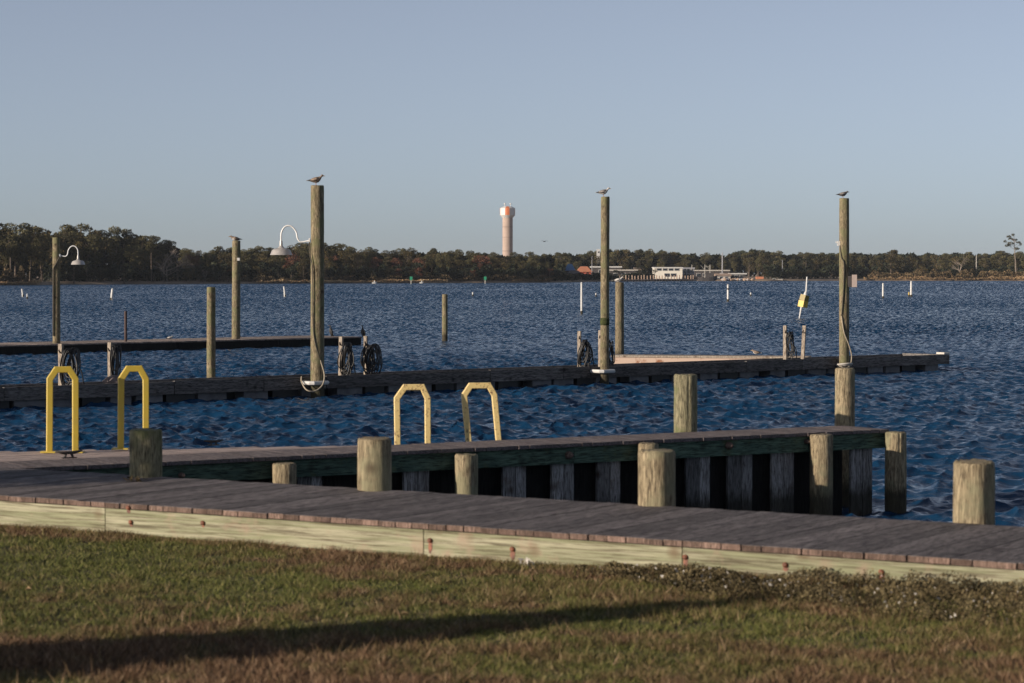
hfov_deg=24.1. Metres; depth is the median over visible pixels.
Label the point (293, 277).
evergreen tree
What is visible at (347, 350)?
hose coil
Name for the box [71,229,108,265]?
broadleaf tree
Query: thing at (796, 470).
finger pier
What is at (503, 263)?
broadleaf tree
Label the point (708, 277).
fishing boat
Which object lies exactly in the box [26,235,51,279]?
pine tree
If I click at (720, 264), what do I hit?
pine tree
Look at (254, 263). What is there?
pine tree
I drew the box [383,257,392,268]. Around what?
pine tree
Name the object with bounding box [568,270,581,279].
brown roof house
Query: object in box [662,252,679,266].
broadleaf tree
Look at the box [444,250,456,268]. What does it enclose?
pine tree
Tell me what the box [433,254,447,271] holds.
pine tree
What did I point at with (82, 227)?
pine tree
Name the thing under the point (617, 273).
evergreen tree
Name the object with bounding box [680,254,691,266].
pine tree
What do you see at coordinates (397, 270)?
autumn tree
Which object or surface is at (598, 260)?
broadleaf tree
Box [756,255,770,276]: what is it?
broadleaf tree
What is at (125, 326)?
post
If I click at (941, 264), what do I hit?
pine tree
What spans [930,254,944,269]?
broadleaf tree
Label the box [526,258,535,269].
pine tree
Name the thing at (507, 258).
pine tree
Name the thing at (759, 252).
pine tree
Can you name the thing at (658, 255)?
pine tree
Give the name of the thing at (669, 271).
office building
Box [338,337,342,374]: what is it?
hose post
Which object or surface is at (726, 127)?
sky
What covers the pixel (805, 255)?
pine tree
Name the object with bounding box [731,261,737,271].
pine tree
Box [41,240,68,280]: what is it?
broadleaf tree
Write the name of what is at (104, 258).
wood
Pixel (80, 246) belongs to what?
broadleaf tree
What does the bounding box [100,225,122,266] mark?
pine tree
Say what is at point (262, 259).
broadleaf tree
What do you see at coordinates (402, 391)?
ladder rail
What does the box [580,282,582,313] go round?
marker post
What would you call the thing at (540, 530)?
boardwalk
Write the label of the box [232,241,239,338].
post
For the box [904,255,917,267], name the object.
broadleaf tree
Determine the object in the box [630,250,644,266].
pine tree
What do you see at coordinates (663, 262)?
pine tree
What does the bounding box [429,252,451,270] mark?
broadleaf tree
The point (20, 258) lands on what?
pine tree
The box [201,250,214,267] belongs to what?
pine tree
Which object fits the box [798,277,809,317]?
spar buoy
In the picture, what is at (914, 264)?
pine tree
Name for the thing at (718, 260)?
pine tree
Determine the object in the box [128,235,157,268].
pine tree
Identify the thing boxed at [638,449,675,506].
piling
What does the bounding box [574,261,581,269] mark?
pine tree
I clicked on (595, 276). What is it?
undergrowth
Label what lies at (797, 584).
weed flowers
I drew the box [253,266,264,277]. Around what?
broadleaf tree
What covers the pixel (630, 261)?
pine tree
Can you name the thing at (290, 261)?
autumn tree
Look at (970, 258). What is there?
pine tree
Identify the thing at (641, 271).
evergreen tree
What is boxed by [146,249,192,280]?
bare tree
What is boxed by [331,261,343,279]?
evergreen tree
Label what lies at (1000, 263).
pine tree
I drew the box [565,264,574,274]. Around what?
blue roof house
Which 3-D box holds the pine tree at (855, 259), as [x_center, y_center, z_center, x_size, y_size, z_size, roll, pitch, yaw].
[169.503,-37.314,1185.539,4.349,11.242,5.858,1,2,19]
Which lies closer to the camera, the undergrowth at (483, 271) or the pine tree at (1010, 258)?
the undergrowth at (483, 271)
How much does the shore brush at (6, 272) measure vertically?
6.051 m
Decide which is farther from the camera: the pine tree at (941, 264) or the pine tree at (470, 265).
the pine tree at (941, 264)
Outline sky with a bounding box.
[0,0,1023,273]
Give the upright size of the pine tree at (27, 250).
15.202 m
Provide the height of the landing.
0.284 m
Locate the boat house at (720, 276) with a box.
[714,274,731,278]
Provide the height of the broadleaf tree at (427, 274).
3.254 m
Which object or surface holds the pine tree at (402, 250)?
on the terrain at (49, 282)
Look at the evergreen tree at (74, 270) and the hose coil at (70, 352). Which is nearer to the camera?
the hose coil at (70, 352)
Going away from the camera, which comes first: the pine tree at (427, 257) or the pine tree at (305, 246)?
the pine tree at (305, 246)
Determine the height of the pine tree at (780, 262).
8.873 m
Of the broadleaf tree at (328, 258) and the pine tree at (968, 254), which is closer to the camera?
the broadleaf tree at (328, 258)
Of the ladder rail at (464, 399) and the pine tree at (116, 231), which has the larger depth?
the pine tree at (116, 231)
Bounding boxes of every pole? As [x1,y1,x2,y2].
[52,237,84,342]
[270,185,324,397]
[600,196,609,383]
[836,198,856,367]
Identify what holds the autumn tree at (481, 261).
on the terrain at (49, 282)
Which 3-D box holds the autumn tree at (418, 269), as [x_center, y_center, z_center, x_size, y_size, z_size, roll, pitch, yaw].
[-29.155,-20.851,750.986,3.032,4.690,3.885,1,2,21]
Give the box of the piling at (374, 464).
[357,436,391,491]
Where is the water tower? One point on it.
(507, 214)
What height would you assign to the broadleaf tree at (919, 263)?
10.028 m
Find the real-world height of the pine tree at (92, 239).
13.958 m
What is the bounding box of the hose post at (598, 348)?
[598,330,599,366]
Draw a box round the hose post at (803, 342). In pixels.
[801,325,805,358]
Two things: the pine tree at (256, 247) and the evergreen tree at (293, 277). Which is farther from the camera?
the pine tree at (256, 247)
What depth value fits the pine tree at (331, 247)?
760.06 m
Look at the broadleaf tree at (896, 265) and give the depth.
1004.06 m
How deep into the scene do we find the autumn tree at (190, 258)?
718.00 m
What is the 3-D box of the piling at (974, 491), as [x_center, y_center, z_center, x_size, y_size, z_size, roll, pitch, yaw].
[3.261,2.429,16.986,0.317,3.188,0.307,0,2,0]
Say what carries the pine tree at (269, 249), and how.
on the terrain at (49, 282)
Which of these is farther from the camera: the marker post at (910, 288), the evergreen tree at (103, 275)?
the evergreen tree at (103, 275)
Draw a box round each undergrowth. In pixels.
[42,260,564,281]
[551,272,654,280]
[763,263,1023,278]
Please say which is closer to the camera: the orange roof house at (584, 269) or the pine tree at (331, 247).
the pine tree at (331, 247)
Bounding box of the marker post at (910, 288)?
[910,281,911,296]
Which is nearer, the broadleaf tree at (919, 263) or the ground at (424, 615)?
the ground at (424, 615)
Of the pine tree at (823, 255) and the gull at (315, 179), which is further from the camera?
the pine tree at (823, 255)
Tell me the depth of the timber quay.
920.95 m
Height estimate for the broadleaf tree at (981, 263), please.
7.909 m
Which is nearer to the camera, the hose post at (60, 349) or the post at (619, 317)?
the hose post at (60, 349)
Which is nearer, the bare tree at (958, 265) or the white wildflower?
the white wildflower
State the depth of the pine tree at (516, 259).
810.48 m
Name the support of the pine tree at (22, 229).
on the terrain at (49, 282)
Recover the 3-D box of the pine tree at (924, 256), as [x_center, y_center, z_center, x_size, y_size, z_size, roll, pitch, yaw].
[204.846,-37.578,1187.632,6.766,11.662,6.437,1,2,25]
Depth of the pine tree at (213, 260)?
720.82 m
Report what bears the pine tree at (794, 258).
on the terrain at (49, 282)
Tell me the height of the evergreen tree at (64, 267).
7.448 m
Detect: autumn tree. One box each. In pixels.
[185,255,199,280]
[282,253,299,269]
[388,258,402,273]
[393,268,402,276]
[412,257,425,274]
[413,268,422,278]
[471,255,491,268]
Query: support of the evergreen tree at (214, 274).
on the terrain at (49, 282)
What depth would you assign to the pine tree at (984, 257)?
1179.92 m
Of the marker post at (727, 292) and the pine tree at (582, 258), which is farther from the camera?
the pine tree at (582, 258)
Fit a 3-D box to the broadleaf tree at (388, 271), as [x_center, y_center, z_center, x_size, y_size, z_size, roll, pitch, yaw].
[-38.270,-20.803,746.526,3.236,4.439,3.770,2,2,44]
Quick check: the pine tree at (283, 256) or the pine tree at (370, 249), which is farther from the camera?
the pine tree at (370, 249)
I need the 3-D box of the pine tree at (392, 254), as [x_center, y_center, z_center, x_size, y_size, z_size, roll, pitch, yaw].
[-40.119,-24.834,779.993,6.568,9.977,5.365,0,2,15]
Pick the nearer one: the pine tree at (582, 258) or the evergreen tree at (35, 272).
the evergreen tree at (35, 272)
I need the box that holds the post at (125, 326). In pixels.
[124,311,126,341]
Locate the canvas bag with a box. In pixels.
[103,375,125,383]
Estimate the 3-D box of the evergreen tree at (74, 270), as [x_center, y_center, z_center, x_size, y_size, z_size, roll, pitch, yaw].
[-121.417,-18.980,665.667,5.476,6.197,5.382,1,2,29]
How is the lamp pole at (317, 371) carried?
attached to the floating dock at (160, 390)
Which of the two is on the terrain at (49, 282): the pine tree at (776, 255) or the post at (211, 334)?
the pine tree at (776, 255)
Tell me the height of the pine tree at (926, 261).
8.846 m
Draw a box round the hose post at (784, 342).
[783,325,786,359]
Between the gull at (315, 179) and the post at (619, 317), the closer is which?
the gull at (315, 179)
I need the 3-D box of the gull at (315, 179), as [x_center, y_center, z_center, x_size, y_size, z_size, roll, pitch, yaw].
[-4.736,-3.897,57.907,0.462,0.272,0.171,0,2,8]
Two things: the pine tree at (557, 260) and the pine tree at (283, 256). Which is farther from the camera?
the pine tree at (557, 260)
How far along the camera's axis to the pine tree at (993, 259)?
1022.26 m
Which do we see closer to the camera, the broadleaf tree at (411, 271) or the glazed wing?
the broadleaf tree at (411, 271)
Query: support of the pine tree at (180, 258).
on the terrain at (49, 282)
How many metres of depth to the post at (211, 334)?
58.69 m
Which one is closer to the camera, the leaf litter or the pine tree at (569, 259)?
the leaf litter
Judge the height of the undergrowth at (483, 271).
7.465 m
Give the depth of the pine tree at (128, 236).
706.45 m
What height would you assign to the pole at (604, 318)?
6.562 m
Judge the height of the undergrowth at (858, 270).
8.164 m
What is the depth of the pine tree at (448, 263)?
779.83 m
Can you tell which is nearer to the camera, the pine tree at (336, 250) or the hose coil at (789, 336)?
the hose coil at (789, 336)
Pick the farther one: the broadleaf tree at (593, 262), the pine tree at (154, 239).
the broadleaf tree at (593, 262)
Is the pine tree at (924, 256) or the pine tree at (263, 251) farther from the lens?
the pine tree at (924, 256)
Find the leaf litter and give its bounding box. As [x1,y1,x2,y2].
[122,474,147,481]
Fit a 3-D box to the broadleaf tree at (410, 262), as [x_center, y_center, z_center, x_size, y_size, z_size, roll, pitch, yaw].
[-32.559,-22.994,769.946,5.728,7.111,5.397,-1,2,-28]
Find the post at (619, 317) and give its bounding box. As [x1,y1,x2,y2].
[615,282,623,353]
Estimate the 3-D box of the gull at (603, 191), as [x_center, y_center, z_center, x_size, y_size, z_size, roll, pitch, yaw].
[2.437,-3.999,64.217,0.434,0.256,0.160,0,2,12]
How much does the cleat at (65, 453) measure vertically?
0.083 m
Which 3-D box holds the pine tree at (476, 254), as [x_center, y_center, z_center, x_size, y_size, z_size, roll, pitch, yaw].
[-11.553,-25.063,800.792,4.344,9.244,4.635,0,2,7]
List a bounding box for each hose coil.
[59,347,84,384]
[110,344,121,375]
[337,342,356,374]
[360,343,382,373]
[577,339,594,366]
[609,339,614,365]
[786,331,796,358]
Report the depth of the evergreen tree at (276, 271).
715.58 m
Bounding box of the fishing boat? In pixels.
[698,273,716,280]
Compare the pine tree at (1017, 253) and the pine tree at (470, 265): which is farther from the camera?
the pine tree at (1017, 253)
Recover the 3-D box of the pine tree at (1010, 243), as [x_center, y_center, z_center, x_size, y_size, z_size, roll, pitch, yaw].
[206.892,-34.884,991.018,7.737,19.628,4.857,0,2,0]
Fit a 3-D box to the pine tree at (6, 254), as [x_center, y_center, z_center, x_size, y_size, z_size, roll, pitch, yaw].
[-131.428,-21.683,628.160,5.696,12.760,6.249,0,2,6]
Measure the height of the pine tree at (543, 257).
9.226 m
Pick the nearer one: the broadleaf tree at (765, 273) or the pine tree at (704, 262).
the broadleaf tree at (765, 273)
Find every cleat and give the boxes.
[55,450,81,458]
[204,439,222,445]
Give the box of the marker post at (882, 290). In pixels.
[882,283,883,297]
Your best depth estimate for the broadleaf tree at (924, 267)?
1002.65 m
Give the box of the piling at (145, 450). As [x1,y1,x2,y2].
[129,428,161,477]
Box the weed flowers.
[580,563,1019,618]
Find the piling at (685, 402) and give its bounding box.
[674,374,696,432]
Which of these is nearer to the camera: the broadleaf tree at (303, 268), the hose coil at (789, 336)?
the hose coil at (789, 336)
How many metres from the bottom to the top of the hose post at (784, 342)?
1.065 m
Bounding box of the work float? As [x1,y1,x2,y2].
[614,354,810,363]
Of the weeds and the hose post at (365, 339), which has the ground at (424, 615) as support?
the weeds
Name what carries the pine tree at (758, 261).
on the terrain at (49, 282)
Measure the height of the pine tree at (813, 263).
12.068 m
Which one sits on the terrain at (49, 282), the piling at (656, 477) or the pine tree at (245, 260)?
the pine tree at (245, 260)
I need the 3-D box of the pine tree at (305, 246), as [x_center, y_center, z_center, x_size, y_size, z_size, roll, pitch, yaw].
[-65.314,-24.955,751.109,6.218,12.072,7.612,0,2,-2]
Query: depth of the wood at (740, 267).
1168.78 m
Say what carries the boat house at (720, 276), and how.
on the terrain at (49, 282)
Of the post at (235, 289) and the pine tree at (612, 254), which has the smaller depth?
the post at (235, 289)
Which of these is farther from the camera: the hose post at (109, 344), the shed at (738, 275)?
the shed at (738, 275)
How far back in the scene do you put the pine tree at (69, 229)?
687.46 m
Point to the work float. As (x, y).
(633, 358)
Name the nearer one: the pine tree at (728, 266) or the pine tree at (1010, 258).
the pine tree at (1010, 258)
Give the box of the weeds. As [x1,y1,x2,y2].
[575,560,1023,625]
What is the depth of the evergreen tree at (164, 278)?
690.92 m
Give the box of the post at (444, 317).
[442,294,447,340]
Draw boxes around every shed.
[694,270,729,277]
[728,273,746,278]
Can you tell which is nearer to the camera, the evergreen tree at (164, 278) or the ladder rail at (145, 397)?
the ladder rail at (145, 397)
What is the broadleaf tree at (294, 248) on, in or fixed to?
on the terrain at (49, 282)
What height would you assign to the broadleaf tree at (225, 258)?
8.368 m
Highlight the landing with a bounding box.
[0,445,357,461]
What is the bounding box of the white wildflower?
[517,557,534,565]
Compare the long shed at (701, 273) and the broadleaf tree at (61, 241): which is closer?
the broadleaf tree at (61, 241)
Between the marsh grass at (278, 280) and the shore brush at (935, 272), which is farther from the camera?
the shore brush at (935, 272)
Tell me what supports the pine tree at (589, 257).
on the terrain at (49, 282)
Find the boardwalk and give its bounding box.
[0,468,1023,591]
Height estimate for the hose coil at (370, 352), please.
0.841 m
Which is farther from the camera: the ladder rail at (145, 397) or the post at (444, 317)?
the post at (444, 317)
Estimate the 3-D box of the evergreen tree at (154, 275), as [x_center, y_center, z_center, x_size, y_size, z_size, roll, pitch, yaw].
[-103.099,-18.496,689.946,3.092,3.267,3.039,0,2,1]
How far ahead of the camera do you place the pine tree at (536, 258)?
821.98 m
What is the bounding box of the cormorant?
[361,325,365,337]
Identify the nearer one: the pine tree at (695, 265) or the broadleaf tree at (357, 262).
the broadleaf tree at (357, 262)
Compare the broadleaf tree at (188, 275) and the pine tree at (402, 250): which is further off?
the pine tree at (402, 250)
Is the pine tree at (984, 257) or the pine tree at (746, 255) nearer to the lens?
the pine tree at (746, 255)
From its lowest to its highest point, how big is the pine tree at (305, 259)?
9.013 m
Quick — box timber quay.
[610,275,693,281]
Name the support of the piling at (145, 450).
in the water
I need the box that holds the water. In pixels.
[0,281,1023,526]
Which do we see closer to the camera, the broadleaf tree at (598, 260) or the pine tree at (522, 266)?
the pine tree at (522, 266)
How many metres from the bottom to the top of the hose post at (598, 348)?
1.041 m
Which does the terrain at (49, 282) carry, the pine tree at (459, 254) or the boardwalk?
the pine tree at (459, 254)
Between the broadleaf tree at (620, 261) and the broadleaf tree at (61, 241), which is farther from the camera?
the broadleaf tree at (620, 261)
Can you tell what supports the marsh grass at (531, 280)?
on the terrain at (49, 282)
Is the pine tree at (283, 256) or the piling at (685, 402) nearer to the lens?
the piling at (685, 402)
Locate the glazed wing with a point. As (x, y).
(687, 271)
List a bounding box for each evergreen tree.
[27,263,43,279]
[48,260,69,279]
[62,262,82,283]
[78,257,100,281]
[96,265,109,281]
[133,268,141,280]
[148,272,158,281]
[160,274,167,281]
[207,269,218,281]
[272,269,283,278]
[284,266,298,280]
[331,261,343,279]
[612,270,622,276]
[634,266,645,275]
[797,258,810,270]
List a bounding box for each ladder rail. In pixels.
[40,366,84,452]
[112,365,148,449]
[394,384,430,444]
[461,382,501,441]
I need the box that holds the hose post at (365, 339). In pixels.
[364,336,367,373]
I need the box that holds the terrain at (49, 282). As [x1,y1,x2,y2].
[0,275,1023,284]
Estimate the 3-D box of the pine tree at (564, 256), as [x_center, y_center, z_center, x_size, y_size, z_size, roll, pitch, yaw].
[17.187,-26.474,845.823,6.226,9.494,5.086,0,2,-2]
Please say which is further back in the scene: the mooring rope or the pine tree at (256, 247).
the pine tree at (256, 247)
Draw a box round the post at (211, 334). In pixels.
[207,287,215,377]
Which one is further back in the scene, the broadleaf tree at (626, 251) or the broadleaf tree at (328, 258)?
the broadleaf tree at (626, 251)
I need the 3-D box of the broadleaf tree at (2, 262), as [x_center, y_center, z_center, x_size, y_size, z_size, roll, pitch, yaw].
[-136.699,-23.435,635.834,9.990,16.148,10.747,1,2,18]
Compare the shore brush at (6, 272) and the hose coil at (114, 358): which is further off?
the shore brush at (6, 272)
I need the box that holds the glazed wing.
[682,267,694,278]
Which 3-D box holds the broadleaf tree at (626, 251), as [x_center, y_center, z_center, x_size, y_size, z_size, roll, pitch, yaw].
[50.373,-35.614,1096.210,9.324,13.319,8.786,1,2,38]
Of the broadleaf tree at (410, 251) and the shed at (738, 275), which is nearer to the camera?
the broadleaf tree at (410, 251)
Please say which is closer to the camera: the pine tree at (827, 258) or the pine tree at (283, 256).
the pine tree at (283, 256)
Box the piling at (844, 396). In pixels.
[835,367,854,507]
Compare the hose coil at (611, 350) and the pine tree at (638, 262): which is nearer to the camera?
the hose coil at (611, 350)
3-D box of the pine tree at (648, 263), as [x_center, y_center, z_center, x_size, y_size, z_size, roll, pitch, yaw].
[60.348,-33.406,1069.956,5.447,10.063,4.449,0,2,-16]
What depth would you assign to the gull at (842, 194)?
70.59 m
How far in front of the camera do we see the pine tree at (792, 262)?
995.60 m
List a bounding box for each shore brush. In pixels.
[0,265,29,281]
[199,274,559,281]
[868,268,1023,278]
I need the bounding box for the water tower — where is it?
[500,203,514,256]
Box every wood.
[0,230,565,279]
[565,248,1023,276]
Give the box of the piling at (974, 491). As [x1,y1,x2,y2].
[953,458,994,524]
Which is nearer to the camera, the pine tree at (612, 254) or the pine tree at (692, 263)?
the pine tree at (612, 254)
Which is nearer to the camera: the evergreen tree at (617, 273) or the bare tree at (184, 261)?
the bare tree at (184, 261)
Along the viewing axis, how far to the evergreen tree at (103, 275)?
677.61 m
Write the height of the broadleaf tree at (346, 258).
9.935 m
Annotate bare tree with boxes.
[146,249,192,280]
[154,260,181,281]
[163,252,194,280]
[951,258,966,276]
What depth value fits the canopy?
956.56 m
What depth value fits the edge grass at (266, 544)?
17.35 m
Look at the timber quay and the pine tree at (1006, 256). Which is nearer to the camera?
the timber quay
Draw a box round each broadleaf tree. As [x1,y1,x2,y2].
[0,224,15,265]
[25,225,65,280]
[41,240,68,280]
[64,241,86,266]
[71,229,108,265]
[137,249,155,278]
[157,256,172,273]
[183,268,195,281]
[191,250,201,265]
[217,254,231,273]
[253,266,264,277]
[257,254,272,272]
[280,243,304,267]
[293,261,310,281]
[299,252,310,267]
[324,250,338,272]
[324,261,333,279]
[337,250,357,279]
[347,253,369,269]
[357,249,370,268]
[384,268,394,278]
[395,247,418,267]
[402,259,415,273]
[406,268,415,276]
[424,272,431,279]
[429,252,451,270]
[492,258,508,272]
[590,260,600,265]
[594,256,614,265]
[612,256,626,268]
[616,249,633,268]
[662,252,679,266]
[674,262,685,266]
[742,258,757,276]
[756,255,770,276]
[761,270,768,278]
[874,249,904,272]
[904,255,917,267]
[910,257,924,271]
[919,266,928,275]
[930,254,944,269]
[951,256,964,266]
[979,260,988,268]
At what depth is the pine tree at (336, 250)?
761.40 m
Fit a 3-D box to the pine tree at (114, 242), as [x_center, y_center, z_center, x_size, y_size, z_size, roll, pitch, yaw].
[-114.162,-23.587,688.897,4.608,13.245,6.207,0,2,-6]
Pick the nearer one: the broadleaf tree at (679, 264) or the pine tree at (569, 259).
the pine tree at (569, 259)
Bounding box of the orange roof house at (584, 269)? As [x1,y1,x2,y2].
[578,266,591,273]
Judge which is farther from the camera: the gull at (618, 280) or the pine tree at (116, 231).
the pine tree at (116, 231)
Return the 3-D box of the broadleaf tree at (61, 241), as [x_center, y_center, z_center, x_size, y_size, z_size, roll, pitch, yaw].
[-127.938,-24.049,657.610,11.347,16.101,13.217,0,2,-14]
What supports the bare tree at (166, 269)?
on the terrain at (49, 282)
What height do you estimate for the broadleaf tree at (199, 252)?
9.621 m
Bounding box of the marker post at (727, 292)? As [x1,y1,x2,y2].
[727,284,728,301]
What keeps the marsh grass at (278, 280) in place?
on the terrain at (49, 282)
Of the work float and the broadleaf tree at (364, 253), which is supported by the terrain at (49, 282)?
the broadleaf tree at (364, 253)
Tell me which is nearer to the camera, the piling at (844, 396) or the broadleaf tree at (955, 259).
the piling at (844, 396)
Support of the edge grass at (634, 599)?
on the ground at (424, 615)
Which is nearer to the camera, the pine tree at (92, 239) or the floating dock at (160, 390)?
the floating dock at (160, 390)
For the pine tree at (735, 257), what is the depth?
1154.09 m
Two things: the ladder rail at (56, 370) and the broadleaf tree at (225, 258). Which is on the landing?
the ladder rail at (56, 370)
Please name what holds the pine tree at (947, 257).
on the terrain at (49, 282)
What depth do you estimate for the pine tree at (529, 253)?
825.57 m
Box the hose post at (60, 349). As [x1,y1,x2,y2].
[58,344,63,384]
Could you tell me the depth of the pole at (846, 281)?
70.60 m
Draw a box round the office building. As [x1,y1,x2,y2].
[652,267,682,278]
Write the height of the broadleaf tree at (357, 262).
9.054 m
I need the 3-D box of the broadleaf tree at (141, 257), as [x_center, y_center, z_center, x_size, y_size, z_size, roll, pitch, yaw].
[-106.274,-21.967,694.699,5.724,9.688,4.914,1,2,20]
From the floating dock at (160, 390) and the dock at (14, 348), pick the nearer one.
the floating dock at (160, 390)
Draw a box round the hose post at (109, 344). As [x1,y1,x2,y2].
[107,342,112,376]
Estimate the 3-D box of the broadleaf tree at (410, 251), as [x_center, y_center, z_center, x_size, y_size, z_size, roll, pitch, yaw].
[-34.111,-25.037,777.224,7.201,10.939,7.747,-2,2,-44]
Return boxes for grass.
[0,279,447,283]
[0,523,1022,600]
[454,563,1023,643]
[512,278,551,281]
[864,276,1023,279]
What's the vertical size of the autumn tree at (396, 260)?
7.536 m
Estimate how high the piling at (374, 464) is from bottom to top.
3.179 m
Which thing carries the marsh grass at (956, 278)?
on the terrain at (49, 282)
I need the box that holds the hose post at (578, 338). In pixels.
[577,331,580,366]
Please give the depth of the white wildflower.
16.23 m
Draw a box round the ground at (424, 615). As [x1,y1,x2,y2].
[0,526,1023,682]
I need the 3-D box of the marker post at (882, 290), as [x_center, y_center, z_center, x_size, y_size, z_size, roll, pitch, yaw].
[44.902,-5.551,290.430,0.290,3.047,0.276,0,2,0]
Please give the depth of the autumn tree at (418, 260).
761.67 m
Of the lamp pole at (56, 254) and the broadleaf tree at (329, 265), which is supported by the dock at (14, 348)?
the lamp pole at (56, 254)
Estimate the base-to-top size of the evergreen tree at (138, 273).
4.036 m
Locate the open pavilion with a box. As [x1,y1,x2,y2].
[609,269,637,275]
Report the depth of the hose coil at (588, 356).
65.25 m
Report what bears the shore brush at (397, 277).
on the terrain at (49, 282)
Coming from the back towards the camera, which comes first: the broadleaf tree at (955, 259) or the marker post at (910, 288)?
the broadleaf tree at (955, 259)
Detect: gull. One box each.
[229,236,241,240]
[306,175,323,182]
[595,187,610,196]
[612,276,623,281]
[836,191,847,196]
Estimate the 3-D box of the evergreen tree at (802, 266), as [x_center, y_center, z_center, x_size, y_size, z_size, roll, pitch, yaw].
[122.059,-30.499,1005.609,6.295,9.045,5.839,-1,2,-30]
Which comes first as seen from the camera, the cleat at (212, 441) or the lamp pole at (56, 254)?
the cleat at (212, 441)
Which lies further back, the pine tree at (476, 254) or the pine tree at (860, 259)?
the pine tree at (860, 259)
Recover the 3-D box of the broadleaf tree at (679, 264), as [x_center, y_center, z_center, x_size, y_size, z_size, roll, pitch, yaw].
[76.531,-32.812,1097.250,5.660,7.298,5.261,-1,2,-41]
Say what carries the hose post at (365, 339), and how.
on the floating dock at (160, 390)
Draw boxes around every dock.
[0,335,361,354]
[0,352,949,408]
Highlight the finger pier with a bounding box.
[0,426,906,515]
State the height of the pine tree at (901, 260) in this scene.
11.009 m
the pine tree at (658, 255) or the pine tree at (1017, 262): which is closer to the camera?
the pine tree at (1017, 262)
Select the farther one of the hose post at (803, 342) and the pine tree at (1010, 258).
the pine tree at (1010, 258)
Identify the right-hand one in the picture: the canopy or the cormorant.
the canopy
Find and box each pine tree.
[0,234,19,265]
[1,222,33,276]
[6,237,31,279]
[20,227,49,280]
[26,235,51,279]
[52,224,83,280]
[59,223,92,259]
[81,234,108,280]
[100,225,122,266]
[106,236,121,280]
[116,229,138,278]
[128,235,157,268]
[143,235,169,268]
[161,240,176,279]
[178,248,192,266]
[178,249,195,264]
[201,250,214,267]
[209,255,219,266]
[212,246,228,275]
[240,251,252,275]
[246,246,264,262]
[247,252,259,280]
[251,248,270,278]
[263,247,278,266]
[267,255,283,275]
[277,249,291,268]
[293,243,310,259]
[298,252,309,266]
[324,243,335,256]
[326,243,341,264]
[336,244,356,262]
[361,247,378,267]
[380,250,397,268]
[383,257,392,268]
[396,248,407,266]
[420,255,433,271]
[424,248,437,271]
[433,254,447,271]
[443,254,454,267]
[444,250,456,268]
[452,249,468,268]
[465,250,480,263]
[466,258,476,273]
[471,253,483,263]
[488,252,499,269]
[501,255,512,270]
[510,252,523,269]
[518,261,526,269]
[524,252,535,261]
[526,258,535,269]
[529,255,539,267]
[539,253,549,265]
[552,253,567,264]
[554,258,561,267]
[565,255,571,264]
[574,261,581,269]
[575,254,586,265]
[586,250,594,266]
[609,252,618,265]
[624,259,633,268]
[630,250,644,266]
[635,259,643,266]
[641,256,652,273]
[644,249,656,267]
[656,251,669,264]
[656,259,666,266]
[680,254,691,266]
[681,260,690,266]
[689,256,697,266]
[692,262,700,269]
[699,252,712,268]
[716,256,725,269]
[718,261,726,269]
[724,255,734,272]
[727,252,738,272]
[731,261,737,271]
[740,251,754,276]
[752,250,766,276]
[755,257,763,276]
[763,253,774,264]
[771,250,783,265]
[776,258,787,270]
[787,260,796,266]
[789,255,799,265]
[797,252,809,265]
[805,253,818,266]
[817,252,826,266]
[820,255,832,265]
[852,255,858,266]
[857,256,867,277]
[868,254,878,266]
[895,255,908,270]
[910,258,919,267]
[922,254,931,264]
[923,258,932,264]
[936,260,946,270]
[941,253,951,268]
[959,252,974,263]
[963,256,974,266]
[977,253,988,265]
[988,256,1001,268]
[991,253,1004,268]
[996,250,1010,265]
[1004,233,1021,276]
[1005,256,1013,267]
[1012,251,1023,269]
[1012,257,1020,269]
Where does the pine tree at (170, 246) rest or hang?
on the terrain at (49, 282)
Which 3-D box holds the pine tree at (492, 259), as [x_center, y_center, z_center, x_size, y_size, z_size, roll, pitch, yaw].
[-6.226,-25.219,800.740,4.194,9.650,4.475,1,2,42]
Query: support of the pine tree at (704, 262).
on the terrain at (49, 282)
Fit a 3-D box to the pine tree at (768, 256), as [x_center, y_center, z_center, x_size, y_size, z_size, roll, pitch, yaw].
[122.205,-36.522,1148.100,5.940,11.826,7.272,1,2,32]
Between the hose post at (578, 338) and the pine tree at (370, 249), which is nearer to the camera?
the hose post at (578, 338)
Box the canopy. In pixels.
[590,266,621,274]
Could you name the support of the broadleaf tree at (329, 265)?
on the terrain at (49, 282)
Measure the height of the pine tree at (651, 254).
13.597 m
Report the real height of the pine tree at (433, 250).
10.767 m
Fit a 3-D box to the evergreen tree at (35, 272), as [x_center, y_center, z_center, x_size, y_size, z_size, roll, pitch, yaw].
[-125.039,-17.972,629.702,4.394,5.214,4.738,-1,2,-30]
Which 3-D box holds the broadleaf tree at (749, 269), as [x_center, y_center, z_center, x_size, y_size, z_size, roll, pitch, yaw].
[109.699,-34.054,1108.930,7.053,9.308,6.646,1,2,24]
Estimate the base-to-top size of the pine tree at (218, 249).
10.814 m
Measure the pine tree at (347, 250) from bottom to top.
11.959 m
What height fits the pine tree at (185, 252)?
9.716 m

